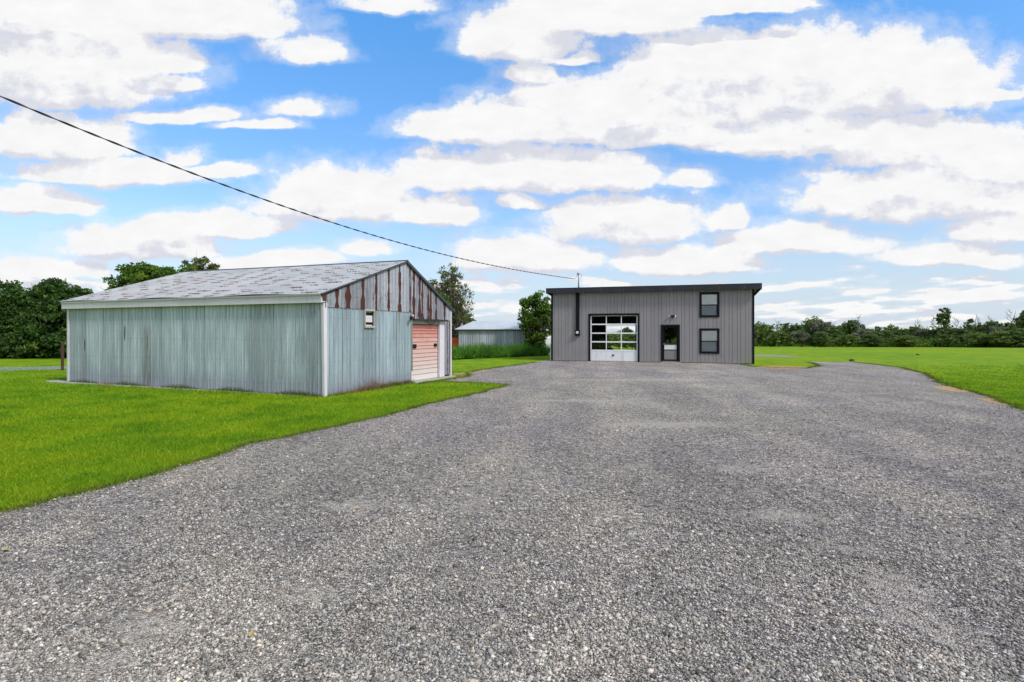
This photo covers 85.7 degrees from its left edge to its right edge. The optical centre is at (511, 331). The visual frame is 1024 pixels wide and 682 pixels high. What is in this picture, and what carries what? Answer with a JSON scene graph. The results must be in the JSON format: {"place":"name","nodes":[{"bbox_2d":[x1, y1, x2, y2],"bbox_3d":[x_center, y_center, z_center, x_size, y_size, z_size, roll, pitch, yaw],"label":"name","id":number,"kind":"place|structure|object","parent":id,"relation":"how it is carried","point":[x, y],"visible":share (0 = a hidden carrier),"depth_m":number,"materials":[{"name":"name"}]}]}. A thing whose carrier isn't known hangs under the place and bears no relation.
{"place":"outdoors","nodes":[
{"label":"outdoors","id":0,"kind":"place"},
{"bbox_2d":[0,360,1023,681],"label":"gravel driveway","id":1,"kind":"structure","parent":0,"point":[572,388],"depth_m":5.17,"materials":[{"name":"grey gravel"}]},
{"bbox_2d":[546,272,761,363],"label":"grey workshop","id":2,"kind":"structure","parent":1,"relation":"on","point":[705,323],"depth_m":29.80,"materials":[{"name":"grey metal"}]},
{"bbox_2d":[0,96,572,278],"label":"power cable","id":3,"kind":"object","parent":2,"relation":"attached to","point":[46,115],"visible":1,"depth_m":12.17,"materials":[{"name":"black rubber"}]},
{"bbox_2d":[590,315,637,360],"bbox_3d":[5.652,0.347,30.604,2.593,2.517,0.070,0,0,17],"label":"overhead door","id":4,"kind":"structure","parent":2,"relation":"in","point":[595,355],"depth_m":30.58,"materials":[{"name":"white metal"}]},
{"bbox_2d":[663,326,677,360],"bbox_3d":[8.520,0.620,29.677,0.809,1.859,0.101,0,0,17],"label":"entry door","id":5,"kind":"structure","parent":2,"relation":"in","point":[670,333],"depth_m":29.70,"materials":[{"name":"black glass"}]},
{"bbox_2d":[699,292,718,316],"bbox_3d":[10.409,-1.436,29.092,0.996,1.331,0.167,0,0,17],"label":"window","id":6,"kind":"structure","parent":2,"relation":"in","point":[710,308],"depth_m":29.07,"materials":[{"name":"black glass"}]},
{"bbox_2d":[699,328,718,353],"bbox_3d":[10.409,0.474,29.092,0.996,1.331,0.167,0,0,17],"label":"window","id":7,"kind":"structure","parent":2,"relation":"in","point":[707,345],"depth_m":29.06,"materials":[{"name":"glass"}]},
{"bbox_2d":[933,386,969,392],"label":"bare soil","id":8,"kind":"structure","parent":1,"relation":"on","point":[953,389],"depth_m":15.72,"materials":[{"name":"brown soil"}]},
{"bbox_2d":[980,398,1004,404],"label":"bare soil","id":9,"kind":"structure","parent":1,"relation":"on","point":[988,400],"depth_m":13.20,"materials":[{"name":"brown soil"}]},
{"bbox_2d":[0,332,1023,515],"bbox_3d":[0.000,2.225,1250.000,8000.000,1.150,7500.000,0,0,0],"label":"ground","id":10,"kind":"structure","parent":0,"point":[938,356],"depth_m":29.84,"materials":[{"name":"green plant"}]},
{"bbox_2d":[0,280,40,358],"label":"dense tree","id":11,"kind":"object","parent":10,"relation":"on","point":[10,299],"visible":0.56,"depth_m":34.18,"materials":[{"name":"green plant"}]},
{"bbox_2d":[0,366,66,370],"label":"gravel path","id":12,"kind":"structure","parent":10,"relation":"on","point":[28,368],"depth_m":24.84,"materials":[{"name":"grey gravel"}]},
{"bbox_2d":[4,277,73,358],"bbox_3d":[-29.169,-0.867,34.923,4.699,5.244,3.872,0,0,0],"label":"dense tree","id":13,"kind":"object","parent":10,"relation":"on","point":[47,292],"visible":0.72,"depth_m":34.01,"materials":[{"name":"green plant"}]},
{"bbox_2d":[61,342,63,370],"bbox_3d":[-19.262,1.100,23.636,0.119,1.304,0.115,0,0,0],"label":"wooden post","id":14,"kind":"object","parent":10,"relation":"on","point":[62,356],"visible":0.91,"depth_m":23.59,"materials":[{"name":"brown wood"}]},
{"bbox_2d":[29,284,96,357],"bbox_3d":[-28.563,-0.667,36.025,4.943,4.868,3.752,0,0,0],"label":"dense tree","id":15,"kind":"object","parent":10,"relation":"on","point":[77,291],"visible":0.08,"depth_m":35.24,"materials":[{"name":"green plant"}]},
{"bbox_2d":[101,261,196,290],"bbox_3d":[-20.610,-1.178,31.832,6.270,5.862,4.140,0,0,15],"label":"broadleaf tree","id":16,"kind":"object","parent":10,"relation":"on","point":[138,272],"visible":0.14,"depth_m":31.23,"materials":[{"name":"green plant"}]},
{"bbox_2d":[178,250,220,272],"bbox_3d":[-19.155,-1.621,34.071,2.919,6.767,2.713,0,0,37],"label":"broadleaf tree","id":17,"kind":"object","parent":10,"relation":"on","point":[202,262],"visible":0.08,"depth_m":33.69,"materials":[{"name":"green plant"}]},
{"bbox_2d":[65,378,412,396],"bbox_3d":[-8.822,1.553,15.947,11.393,0.195,4.158,0,0,0],"label":"grass fringe","id":18,"kind":"object","parent":10,"relation":"on","point":[302,393],"depth_m":15.61,"materials":[{"name":"green plant"}]},
{"bbox_2d":[74,374,415,396],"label":"dead weeds","id":19,"kind":"object","parent":10,"relation":"on","point":[374,387],"visible":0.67,"depth_m":15.76,"materials":[{"name":"plant"}]},
{"bbox_2d":[46,260,455,396],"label":"metal barn","id":20,"kind":"structure","parent":10,"relation":"on","point":[324,330],"depth_m":16.14,"materials":[{"name":"grey metal"}]},
{"bbox_2d":[364,309,374,327],"bbox_3d":[-4.081,-0.385,15.750,0.095,0.530,0.462,0,0,22],"label":"window","id":21,"kind":"structure","parent":20,"relation":"in","point":[367,312],"depth_m":15.78,"materials":[{"name":"white plastic"}]},
{"bbox_2d":[412,324,437,380],"bbox_3d":[-2.945,0.675,18.671,0.060,1.850,1.714,0,0,22],"label":"roll up door","id":22,"kind":"structure","parent":20,"relation":"in","point":[425,339],"depth_m":18.71,"materials":[{"name":"pink metal"}]},
{"bbox_2d":[438,291,453,325],"bbox_3d":[-6.232,-0.826,44.018,3.326,5.159,2.972,0,0,0],"label":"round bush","id":23,"kind":"object","parent":10,"relation":"on","point":[441,293],"visible":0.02,"depth_m":43.67,"materials":[{"name":"green plant"}]},
{"bbox_2d":[427,261,474,337],"bbox_3d":[-5.143,-2.152,46.023,4.084,7.836,3.854,0,0,0],"label":"tall sparse tree","id":24,"kind":"object","parent":10,"relation":"on","point":[452,293],"visible":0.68,"depth_m":45.62,"materials":[{"name":"green plant"}]},
{"bbox_2d":[452,338,457,346],"bbox_3d":[-4.672,0.993,42.158,2.389,1.314,1.260,0,0,-12],"label":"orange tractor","id":25,"kind":"object","parent":10,"relation":"on","point":[455,340],"visible":0.02,"depth_m":41.93,"materials":[{"name":"paint"}]},
{"bbox_2d":[457,309,475,337],"bbox_3d":[-4.213,-0.333,49.014,3.678,4.171,2.373,0,0,0],"label":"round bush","id":26,"kind":"object","parent":10,"relation":"on","point":[469,319],"visible":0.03,"depth_m":48.73,"materials":[{"name":"green plant"}]},
{"bbox_2d":[454,370,492,374],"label":"bare soil","id":27,"kind":"structure","parent":10,"relation":"on","point":[461,373],"depth_m":22.32,"materials":[{"name":"brown soil"}]},
{"bbox_2d":[456,321,525,348],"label":"shed","id":28,"kind":"structure","parent":10,"relation":"on","point":[498,332],"depth_m":40.95,"materials":[{"name":"grey metal"}]},
{"bbox_2d":[452,340,549,359],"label":"tall weeds","id":29,"kind":"object","parent":10,"relation":"on","point":[482,352],"visible":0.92,"depth_m":35.65,"materials":[{"name":"green plant"}]},
{"bbox_2d":[517,289,550,348],"bbox_3d":[1.942,-0.655,39.495,3.247,4.833,2.747,0,0,0],"label":"leafy tree","id":30,"kind":"object","parent":10,"relation":"on","point":[535,322],"visible":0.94,"depth_m":39.10,"materials":[{"name":"green plant"}]},
{"bbox_2d":[543,334,550,351],"bbox_3d":[4.973,0.676,44.891,5.095,1.949,2.090,0,0,-5],"label":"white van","id":31,"kind":"object","parent":10,"relation":"on","point":[548,341],"visible":0.03,"depth_m":43.92,"materials":[{"name":"paint"}]},
{"bbox_2d":[607,334,624,346],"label":"broadleaf tree","id":32,"kind":"object","parent":10,"relation":"on","point":[611,337],"visible":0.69,"depth_m":69.39,"materials":[{"name":"green plant"}]},
{"bbox_2d":[611,331,627,347],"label":"broadleaf tree","id":33,"kind":"object","parent":10,"relation":"on","point":[624,335],"visible":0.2,"depth_m":71.50,"materials":[{"name":"green plant"}]},
{"bbox_2d":[619,327,634,347],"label":"dense tree","id":34,"kind":"object","parent":10,"relation":"on","point":[626,330],"visible":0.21,"depth_m":75.57,"materials":[{"name":"green plant"}]},
{"bbox_2d":[624,334,634,346],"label":"broadleaf tree","id":35,"kind":"object","parent":10,"relation":"on","point":[631,337],"visible":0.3,"depth_m":69.72,"materials":[{"name":"green plant"}]},
{"bbox_2d":[754,325,758,344],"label":"dense tree","id":36,"kind":"object","parent":10,"relation":"on","point":[755,337],"visible":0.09,"depth_m":103.21,"materials":[{"name":"green plant"}]},
{"bbox_2d":[754,321,768,343],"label":"broadleaf tree","id":37,"kind":"object","parent":10,"relation":"on","point":[762,329],"visible":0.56,"depth_m":107.09,"materials":[{"name":"green plant"}]},
{"bbox_2d":[762,325,778,346],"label":"evergreen tree","id":38,"kind":"object","parent":10,"relation":"on","point":[771,327],"visible":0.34,"depth_m":99.75,"materials":[{"name":"green plant"}]},
{"bbox_2d":[754,355,799,356],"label":"gravel path","id":39,"kind":"structure","parent":10,"relation":"on","point":[776,356],"depth_m":37.02,"materials":[{"name":"grey gravel"}]},
{"bbox_2d":[763,331,791,346],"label":"broadleaf tree","id":40,"kind":"object","parent":10,"relation":"on","point":[777,337],"visible":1,"depth_m":95.43,"materials":[{"name":"green plant"}]},
{"bbox_2d":[545,322,1015,340],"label":"distant woodland","id":41,"kind":"object","parent":10,"relation":"on","point":[780,326],"depth_m":130.67,"materials":[{"name":"green plant"}]},
{"bbox_2d":[756,365,805,368],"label":"bare soil","id":42,"kind":"structure","parent":10,"relation":"on","point":[798,367],"depth_m":25.46,"materials":[{"name":"brown soil"}]},
{"bbox_2d":[781,322,788,335],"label":"evergreen tree","id":43,"kind":"object","parent":10,"relation":"on","point":[785,326],"visible":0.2,"depth_m":111.82,"materials":[{"name":"green plant"}]},
{"bbox_2d":[784,325,807,344],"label":"dense tree","id":44,"kind":"object","parent":10,"relation":"on","point":[793,328],"visible":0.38,"depth_m":105.52,"materials":[{"name":"green plant"}]},
{"bbox_2d":[790,331,812,346],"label":"thin tree","id":45,"kind":"object","parent":10,"relation":"on","point":[801,339],"visible":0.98,"depth_m":94.47,"materials":[{"name":"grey plant"}]},
{"bbox_2d":[803,321,811,344],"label":"evergreen tree","id":46,"kind":"object","parent":10,"relation":"on","point":[807,328],"visible":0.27,"depth_m":109.62,"materials":[{"name":"green plant"}]},
{"bbox_2d":[801,316,823,334],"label":"broadleaf tree","id":47,"kind":"object","parent":10,"relation":"on","point":[813,319],"visible":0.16,"depth_m":111.49,"materials":[{"name":"green plant"}]},
{"bbox_2d":[809,331,831,346],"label":"dense tree","id":48,"kind":"object","parent":10,"relation":"on","point":[820,339],"visible":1,"depth_m":92.46,"materials":[{"name":"green plant"}]},
{"bbox_2d":[810,320,832,333],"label":"thin tree","id":49,"kind":"object","parent":10,"relation":"on","point":[820,326],"visible":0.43,"depth_m":107.49,"materials":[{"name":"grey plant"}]},
{"bbox_2d":[823,325,845,344],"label":"dense tree","id":50,"kind":"object","parent":10,"relation":"on","point":[836,330],"visible":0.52,"depth_m":99.25,"materials":[{"name":"green plant"}]},
{"bbox_2d":[838,321,851,333],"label":"broadleaf tree","id":51,"kind":"object","parent":10,"relation":"on","point":[842,326],"visible":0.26,"depth_m":105.26,"materials":[{"name":"green plant"}]},
{"bbox_2d":[831,334,861,346],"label":"broadleaf tree","id":52,"kind":"object","parent":10,"relation":"on","point":[848,339],"visible":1,"depth_m":91.45,"materials":[{"name":"green plant"}]},
{"bbox_2d":[842,319,866,335],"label":"dense tree","id":53,"kind":"object","parent":10,"relation":"on","point":[854,327],"visible":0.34,"depth_m":103.71,"materials":[{"name":"green plant"}]},
{"bbox_2d":[853,314,862,332],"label":"dead tree","id":54,"kind":"object","parent":10,"relation":"on","point":[858,323],"visible":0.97,"depth_m":99.84,"materials":[{"name":"grey wood"}]},
{"bbox_2d":[852,329,872,343],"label":"thin tree","id":55,"kind":"object","parent":10,"relation":"on","point":[860,333],"visible":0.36,"depth_m":97.43,"materials":[{"name":"grey plant"}]},
{"bbox_2d":[856,329,879,335],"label":"broadleaf tree","id":56,"kind":"object","parent":10,"relation":"on","point":[873,331],"visible":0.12,"depth_m":99.33,"materials":[{"name":"green plant"}]},
{"bbox_2d":[858,333,886,346],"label":"dense tree","id":57,"kind":"object","parent":10,"relation":"on","point":[875,341],"visible":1,"depth_m":93.56,"materials":[{"name":"green plant"}]},
{"bbox_2d":[874,325,881,331],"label":"evergreen tree","id":58,"kind":"object","parent":10,"relation":"on","point":[878,328],"visible":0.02,"depth_m":105.88,"materials":[{"name":"green plant"}]},
{"bbox_2d":[876,329,898,345],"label":"dense tree","id":59,"kind":"object","parent":10,"relation":"on","point":[888,333],"visible":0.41,"depth_m":97.08,"materials":[{"name":"green plant"}]},
{"bbox_2d":[754,337,1023,347],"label":"undergrowth","id":60,"kind":"object","parent":10,"relation":"on","point":[925,343],"visible":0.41,"depth_m":94.03,"materials":[{"name":"green plant"}]},
{"bbox_2d":[880,323,898,335],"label":"broadleaf tree","id":61,"kind":"object","parent":10,"relation":"on","point":[890,328],"visible":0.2,"depth_m":103.29,"materials":[{"name":"green plant"}]},
{"bbox_2d":[893,329,911,339],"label":"dense tree","id":62,"kind":"object","parent":10,"relation":"on","point":[899,332],"visible":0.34,"depth_m":99.63,"materials":[{"name":"green plant"}]},
{"bbox_2d":[894,335,921,346],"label":"broadleaf tree","id":63,"kind":"object","parent":10,"relation":"on","point":[907,340],"visible":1,"depth_m":92.17,"materials":[{"name":"green plant"}]},
{"bbox_2d":[905,326,920,334],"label":"broadleaf tree","id":64,"kind":"object","parent":10,"relation":"on","point":[912,329],"visible":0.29,"depth_m":103.52,"materials":[{"name":"green plant"}]},
{"bbox_2d":[913,328,928,342],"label":"thin tree","id":65,"kind":"object","parent":10,"relation":"on","point":[919,332],"visible":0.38,"depth_m":99.76,"materials":[{"name":"grey plant"}]},
{"bbox_2d":[917,329,941,342],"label":"dense tree","id":66,"kind":"object","parent":10,"relation":"on","point":[930,333],"visible":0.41,"depth_m":97.46,"materials":[{"name":"green plant"}]},
{"bbox_2d":[934,307,953,334],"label":"slender tree","id":67,"kind":"object","parent":10,"relation":"on","point":[941,317],"visible":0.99,"depth_m":95.64,"materials":[{"name":"green plant"}]},
{"bbox_2d":[931,334,959,346],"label":"dense tree","id":68,"kind":"object","parent":10,"relation":"on","point":[943,336],"visible":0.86,"depth_m":91.41,"materials":[{"name":"green plant"}]},
{"bbox_2d":[946,328,955,339],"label":"broadleaf tree","id":69,"kind":"object","parent":10,"relation":"on","point":[950,330],"visible":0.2,"depth_m":97.59,"materials":[{"name":"green plant"}]},
{"bbox_2d":[952,317,960,329],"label":"dead tree","id":70,"kind":"object","parent":10,"relation":"on","point":[956,324],"visible":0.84,"depth_m":97.00,"materials":[{"name":"grey wood"}]},
{"bbox_2d":[950,328,973,344],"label":"dense tree","id":71,"kind":"object","parent":10,"relation":"on","point":[959,333],"visible":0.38,"depth_m":93.54,"materials":[{"name":"green plant"}]},
{"bbox_2d":[963,318,974,330],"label":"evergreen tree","id":72,"kind":"object","parent":10,"relation":"on","point":[968,322],"visible":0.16,"depth_m":95.89,"materials":[{"name":"green plant"}]},
{"bbox_2d":[966,324,984,335],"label":"broadleaf tree","id":73,"kind":"object","parent":10,"relation":"on","point":[973,328],"visible":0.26,"depth_m":93.78,"materials":[{"name":"green plant"}]},
{"bbox_2d":[972,315,980,328],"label":"dead tree","id":74,"kind":"object","parent":10,"relation":"on","point":[975,321],"visible":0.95,"depth_m":93.99,"materials":[{"name":"grey wood"}]},
{"bbox_2d":[962,331,992,347],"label":"broadleaf tree","id":75,"kind":"object","parent":10,"relation":"on","point":[977,340],"visible":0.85,"depth_m":87.38,"materials":[{"name":"green plant"}]},
{"bbox_2d":[979,320,1002,333],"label":"dense tree","id":76,"kind":"object","parent":10,"relation":"on","point":[989,324],"visible":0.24,"depth_m":91.69,"materials":[{"name":"green plant"}]},
{"bbox_2d":[988,325,1006,346],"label":"thin tree","id":77,"kind":"object","parent":10,"relation":"on","point":[993,328],"visible":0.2,"depth_m":89.89,"materials":[{"name":"grey plant"}]},
{"bbox_2d":[980,329,1018,347],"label":"broadleaf tree","id":78,"kind":"object","parent":10,"relation":"on","point":[999,338],"visible":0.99,"depth_m":84.19,"materials":[{"name":"green plant"}]},
{"bbox_2d":[1001,322,1015,346],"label":"dense tree","id":79,"kind":"object","parent":10,"relation":"on","point":[1009,326],"visible":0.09,"depth_m":89.72,"materials":[{"name":"green plant"}]},
{"bbox_2d":[1004,327,1023,347],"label":"dense tree","id":80,"kind":"object","parent":10,"relation":"on","point":[1019,341],"visible":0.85,"depth_m":83.36,"materials":[{"name":"green plant"}]},
{"bbox_2d":[1011,310,1023,328],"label":"dense tree","id":81,"kind":"object","parent":10,"relation":"on","point":[1021,316],"visible":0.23,"depth_m":86.16,"materials":[{"name":"green plant"}]},
{"bbox_2d":[1014,319,1023,329],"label":"evergreen tree","id":82,"kind":"object","parent":10,"relation":"on","point":[1021,324],"visible":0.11,"depth_m":85.86,"materials":[{"name":"green plant"}]},
{"bbox_2d":[0,0,1023,331],"label":"sky","id":83,"kind":"structure","parent":0,"point":[844,159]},
{"bbox_2d":[598,344,613,349],"bbox_3d":[6.089,1.154,35.638,1.136,0.929,0.810,0,0,17],"label":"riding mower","id":84,"kind":"object","parent":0,"point":[609,348],"visible":0.38,"depth_m":35.41,"materials":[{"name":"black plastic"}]}
]}

